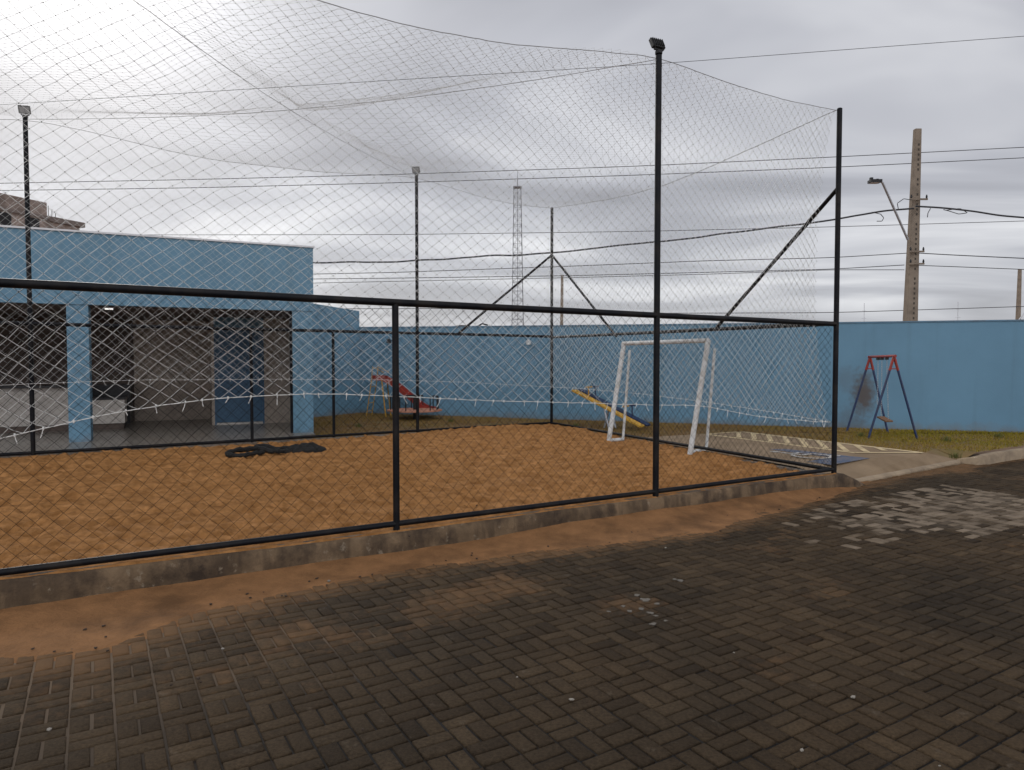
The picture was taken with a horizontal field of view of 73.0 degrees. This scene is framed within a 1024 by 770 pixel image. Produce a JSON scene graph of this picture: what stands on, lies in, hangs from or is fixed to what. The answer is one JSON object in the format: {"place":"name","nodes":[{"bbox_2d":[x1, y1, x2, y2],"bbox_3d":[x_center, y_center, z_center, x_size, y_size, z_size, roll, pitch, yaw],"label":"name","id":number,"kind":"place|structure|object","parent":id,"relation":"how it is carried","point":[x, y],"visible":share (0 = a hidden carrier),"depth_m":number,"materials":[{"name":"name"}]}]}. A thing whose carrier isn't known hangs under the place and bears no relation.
{"place":"outdoors","nodes":[
{"label":"outdoors","id":0,"kind":"place"},
{"bbox_2d":[0,193,84,229],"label":"unfinished building","id":1,"kind":"structure","parent":0,"point":[18,212],"depth_m":43.35,"materials":[{"name":"concrete"}]},
{"bbox_2d":[0,423,835,579],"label":"sand court","id":2,"kind":"object","parent":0,"point":[319,514],"visible":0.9,"depth_m":8.98,"materials":[{"name":"brown sand"}]},
{"bbox_2d":[225,442,326,457],"bbox_3d":[-4.249,1.134,12.272,1.801,0.213,1.154,-2,3,-42],"label":"netting heap","id":3,"kind":"object","parent":2,"relation":"on","point":[262,447],"visible":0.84,"depth_m":12.14,"materials":[{"name":"black fabric"}]},
{"bbox_2d":[0,117,552,455],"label":"chain link fence","id":4,"kind":"object","parent":2,"relation":"on","point":[31,324],"visible":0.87,"depth_m":13.60,"materials":[{"name":"grey metal"}]},
{"bbox_2d":[17,105,30,118],"bbox_3d":[-8.143,-4.568,11.562,0.170,0.190,0.123,-1,2,-20],"label":"floodlight","id":5,"kind":"object","parent":4,"relation":"attached to","point":[20,108],"visible":0.87,"depth_m":11.53,"materials":[{"name":"metal"}]},
{"bbox_2d":[0,119,552,388],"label":"sports net","id":6,"kind":"object","parent":4,"relation":"hanging from","point":[259,270],"visible":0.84,"depth_m":13.49,"materials":[{"name":"grey fabric"}]},
{"bbox_2d":[412,166,419,175],"bbox_3d":[-2.122,-4.737,15.322,0.170,0.190,0.123,0,2,10],"label":"floodlight","id":7,"kind":"object","parent":4,"relation":"attached to","point":[414,171],"visible":0.7,"depth_m":15.30,"materials":[{"name":"metal"}]},
{"bbox_2d":[0,0,834,207],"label":"sports net","id":8,"kind":"object","parent":4,"relation":"hanging from","point":[264,82],"visible":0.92,"depth_m":9.45,"materials":[{"name":"grey fabric"}]},
{"bbox_2d":[607,338,715,454],"bbox_3d":[2.792,0.199,13.160,0.803,2.120,2.307,-1,2,-34],"label":"soccer goal","id":9,"kind":"object","parent":2,"relation":"on","point":[695,415],"visible":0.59,"depth_m":12.56,"materials":[{"name":"white paint"}]},
{"bbox_2d":[0,459,1023,769],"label":"street paving","id":10,"kind":"structure","parent":0,"point":[870,545],"depth_m":4.15,"materials":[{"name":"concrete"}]},
{"bbox_2d":[0,481,871,662],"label":"sand drift","id":11,"kind":"object","parent":10,"relation":"on","point":[56,626],"visible":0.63,"depth_m":5.69,"materials":[{"name":"brown sand"}]},
{"bbox_2d":[640,598,649,601],"bbox_3d":[1.005,1.620,5.219,0.079,0.005,0.071,0,2,0],"label":"mortar splash","id":12,"kind":"object","parent":10,"relation":"on","point":[645,600],"visible":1,"depth_m":5.22,"materials":[{"name":"grey concrete"}]},
{"bbox_2d":[0,157,1023,190],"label":"overhead cable","id":13,"kind":"object","parent":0,"point":[530,178],"visible":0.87,"depth_m":31.60,"materials":[{"name":"black rubber"}]},
{"bbox_2d":[0,147,1023,183],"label":"overhead cable","id":14,"kind":"object","parent":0,"point":[537,169],"visible":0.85,"depth_m":31.55,"materials":[{"name":"black rubber"}]},
{"bbox_2d":[0,0,1023,326],"label":"sky","id":15,"kind":"structure","parent":0,"point":[962,95],"materials":[{"name":"grey"}]},
{"bbox_2d":[1,36,1023,104],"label":"overhead cable","id":16,"kind":"object","parent":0,"point":[548,70],"visible":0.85,"depth_m":27.11,"materials":[{"name":"black rubber"}]},
{"bbox_2d":[512,172,523,324],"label":"lattice tower","id":17,"kind":"structure","parent":0,"point":[517,187],"depth_m":118.53,"materials":[{"name":"grey metal"}]},
{"bbox_2d":[326,269,903,282],"bbox_3d":[0.879,-3.717,23.925,23.950,0.239,0.018,0,2,7],"label":"overhead cable","id":18,"kind":"object","parent":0,"point":[625,276],"visible":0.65,"depth_m":23.49,"materials":[{"name":"black rubber"}]},
{"bbox_2d":[325,253,905,273],"bbox_3d":[0.914,-4.079,23.588,23.715,0.419,0.022,0,2,7],"label":"overhead cable","id":19,"kind":"object","parent":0,"point":[618,264],"visible":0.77,"depth_m":23.27,"materials":[{"name":"black rubber"}]},
{"bbox_2d":[266,221,1015,234],"bbox_3d":[-3.295,-7.475,32.199,83.068,1.064,0.024,0,2,7],"label":"overhead cable","id":20,"kind":"object","parent":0,"point":[610,231],"visible":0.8,"depth_m":31.49,"materials":[{"name":"black rubber"}]},
{"bbox_2d":[290,412,1023,458],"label":"lawn","id":21,"kind":"structure","parent":0,"point":[944,452],"depth_m":15.88,"materials":[{"name":"plant"}]},
{"bbox_2d":[0,225,314,456],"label":"clubhouse","id":22,"kind":"structure","parent":21,"relation":"on","point":[276,404],"depth_m":14.95,"materials":[{"name":"paint"}]},
{"bbox_2d":[214,330,264,424],"bbox_3d":[-6.738,-0.220,17.099,1.138,2.369,0.142,-1,2,-25],"label":"door","id":23,"kind":"structure","parent":22,"relation":"in","point":[224,415],"depth_m":17.06,"materials":[{"name":"blue metal"}]},
{"bbox_2d":[312,304,359,416],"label":"side wall","id":24,"kind":"structure","parent":21,"relation":"on","point":[342,401],"depth_m":20.65,"materials":[{"name":"blue paint"}]},
{"bbox_2d":[366,367,435,416],"bbox_3d":[-3.255,0.213,20.109,2.063,1.504,0.626,0,2,12],"label":"playground slide","id":25,"kind":"object","parent":21,"relation":"on","point":[407,392],"visible":0.62,"depth_m":20.02,"materials":[{"name":"red paint"}]},
{"bbox_2d":[387,395,441,418],"bbox_3d":[-2.700,0.661,19.184,1.520,0.766,1.520,0,2,0],"label":"merry go round","id":26,"kind":"object","parent":21,"relation":"on","point":[421,410],"visible":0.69,"depth_m":19.01,"materials":[{"name":"orange paint"}]},
{"bbox_2d":[572,386,643,427],"bbox_3d":[2.270,0.567,16.579,1.971,1.047,0.281,2,3,43],"label":"seesaw","id":27,"kind":"object","parent":21,"relation":"on","point":[608,409],"visible":0.61,"depth_m":16.52,"materials":[{"name":"yellow paint"}]},
{"bbox_2d":[580,386,649,427],"bbox_3d":[2.470,0.557,16.859,1.971,1.047,0.281,2,3,43],"label":"seesaw","id":28,"kind":"object","parent":21,"relation":"on","point":[645,423],"visible":0.52,"depth_m":16.69,"materials":[{"name":"blue paint"}]},
{"bbox_2d":[359,319,1023,432],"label":"boundary wall","id":29,"kind":"structure","parent":21,"relation":"on","point":[962,375],"depth_m":17.23,"materials":[{"name":"blue paint"}]},
{"bbox_2d":[846,355,917,438],"bbox_3d":[8.028,0.245,15.035,1.020,1.795,1.579,0,2,10],"label":"swing set","id":30,"kind":"object","parent":21,"relation":"on","point":[879,403],"visible":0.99,"depth_m":14.73,"materials":[{"name":"blue paint"}]},
{"bbox_2d":[940,436,951,441],"bbox_3d":[8.742,1.069,13.925,0.276,0.130,0.223,0,2,0],"label":"grass tuft","id":31,"kind":"object","parent":21,"relation":"on","point":[945,439],"visible":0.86,"depth_m":13.88,"materials":[{"name":"green plant"}]},
{"bbox_2d":[947,452,962,458],"bbox_3d":[7.474,1.168,11.677,0.276,0.127,0.229,0,2,0],"label":"grass tuft","id":32,"kind":"object","parent":21,"relation":"on","point":[955,455],"visible":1,"depth_m":11.65,"materials":[{"name":"green plant"}]},
{"bbox_2d":[344,306,1023,313],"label":"overhead cable","id":33,"kind":"object","parent":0,"point":[787,312],"visible":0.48,"depth_m":40.42,"materials":[{"name":"black rubber"}]},
{"bbox_2d":[635,432,956,478],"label":"parking slab","id":34,"kind":"structure","parent":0,"point":[876,463],"depth_m":11.98,"materials":[{"name":"concrete"}]},
{"bbox_2d":[770,451,840,458],"bbox_3d":[4.882,1.183,11.716,1.130,0.006,0.695,2,2,38],"label":"road marking","id":35,"kind":"object","parent":34,"relation":"on","point":[791,454],"visible":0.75,"depth_m":11.76,"materials":[{"name":"white paint"}]},
{"bbox_2d":[709,431,922,452],"bbox_3d":[5.724,1.123,13.617,1.235,0.004,4.204,-1,2,-29],"label":"road marking","id":36,"kind":"object","parent":34,"relation":"on","point":[842,447],"visible":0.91,"depth_m":13.23,"materials":[{"name":"beige paint"}]},
{"bbox_2d":[770,449,867,464],"bbox_3d":[4.906,1.192,11.670,1.205,0.001,1.680,-1,2,-36],"label":"road marking","id":37,"kind":"object","parent":34,"relation":"on","point":[842,458],"visible":0.71,"depth_m":11.33,"materials":[{"name":"blue paint"}]},
{"bbox_2d":[639,439,1023,469],"bbox_3d":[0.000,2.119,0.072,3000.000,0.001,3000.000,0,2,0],"label":"ground","id":38,"kind":"structure","parent":0,"point":[979,453],"depth_m":16.09,"materials":[{"name":"grey concrete"}]},
{"bbox_2d":[0,432,416,457],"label":"court edging","id":39,"kind":"object","parent":38,"relation":"on","point":[206,445],"visible":0.11,"depth_m":13.33,"materials":[{"name":"concrete"}]},
{"bbox_2d":[0,473,865,608],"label":"court kerb","id":40,"kind":"structure","parent":38,"relation":"on","point":[30,590],"depth_m":6.09,"materials":[{"name":"concrete"}]},
{"bbox_2d":[0,53,842,575],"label":"chain link fence","id":41,"kind":"object","parent":40,"relation":"on","point":[656,315],"visible":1,"depth_m":6.54,"materials":[{"name":"grey metal"}]},
{"bbox_2d":[0,0,836,443],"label":"sports net","id":42,"kind":"object","parent":41,"relation":"hanging from","point":[408,216],"visible":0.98,"depth_m":6.46,"materials":[{"name":"grey fabric"}]},
{"bbox_2d":[649,37,664,54],"bbox_3d":[1.671,-3.884,7.931,0.170,0.190,0.123,-1,2,-25],"label":"floodlight","id":43,"kind":"object","parent":41,"relation":"attached to","point":[657,45],"visible":1,"depth_m":7.90,"materials":[{"name":"metal"}]},
{"bbox_2d":[560,276,563,324],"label":"utility pole","id":44,"kind":"object","parent":38,"relation":"on","point":[561,304],"visible":0.26,"depth_m":56.71,"materials":[{"name":"concrete"}]},
{"bbox_2d":[594,432,825,474],"bbox_3d":[2.774,1.274,13.633,0.120,0.250,8.300,-1,2,-25],"label":"court edging","id":45,"kind":"object","parent":38,"relation":"on","point":[783,467],"depth_m":10.53,"materials":[{"name":"concrete"}]},
{"bbox_2d":[551,188,835,468],"bbox_3d":[2.764,-1.002,13.548,0.088,4.247,8.470,-1,2,-25],"label":"chain link fence","id":46,"kind":"object","parent":45,"relation":"on","point":[813,216],"visible":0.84,"depth_m":11.86,"materials":[{"name":"grey metal"}]},
{"bbox_2d":[547,110,835,425],"bbox_3d":[2.680,-1.903,13.478,0.181,4.752,8.436,-1,2,-25],"label":"sports net","id":47,"kind":"object","parent":46,"relation":"hanging from","point":[693,280],"visible":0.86,"depth_m":12.06,"materials":[{"name":"white fabric"}]},
{"bbox_2d":[867,128,927,320],"bbox_3d":[11.806,-3.335,21.496,2.340,9.395,0.596,-1,2,-23],"label":"utility pole","id":48,"kind":"object","parent":38,"relation":"on","point":[911,290],"visible":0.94,"depth_m":21.75,"materials":[{"name":"concrete"}]},
{"bbox_2d":[313,208,913,263],"bbox_3d":[1.796,-4.849,22.815,21.578,1.435,0.051,0,2,7],"label":"overhead cable","id":49,"kind":"object","parent":48,"relation":"attached to","point":[611,245],"visible":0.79,"depth_m":22.64,"materials":[{"name":"black rubber"}]},
{"bbox_2d":[327,265,901,278],"bbox_3d":[0.856,-3.757,23.285,23.309,0.206,0.022,0,2,7],"label":"overhead cable","id":50,"kind":"object","parent":48,"relation":"attached to","point":[617,274],"visible":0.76,"depth_m":22.96,"materials":[{"name":"black rubber"}]},
{"bbox_2d":[915,205,1023,217],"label":"overhead cable","id":51,"kind":"object","parent":48,"relation":"attached to","point":[970,211],"visible":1,"depth_m":21.32,"materials":[{"name":"black rubber"}]},
{"bbox_2d":[919,253,1023,258],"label":"overhead cable","id":52,"kind":"object","parent":48,"relation":"attached to","point":[971,255],"visible":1,"depth_m":21.97,"materials":[{"name":"black rubber"}]},
{"bbox_2d":[919,265,1023,269],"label":"overhead cable","id":53,"kind":"object","parent":48,"relation":"attached to","point":[970,267],"visible":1,"depth_m":21.68,"materials":[{"name":"black rubber"}]},
{"bbox_2d":[856,460,960,481],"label":"kerb","id":54,"kind":"structure","parent":38,"relation":"on","point":[908,471],"depth_m":11.14,"materials":[{"name":"grey concrete"}]},
{"bbox_2d":[957,448,1023,464],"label":"kerb","id":55,"kind":"structure","parent":38,"relation":"on","point":[998,456],"depth_m":12.26,"materials":[{"name":"grey concrete"}]},
{"bbox_2d":[1015,270,1023,319],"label":"utility pole","id":56,"kind":"object","parent":38,"relation":"on","point":[1018,316],"visible":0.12,"depth_m":53.71,"materials":[{"name":"concrete"}]}
]}

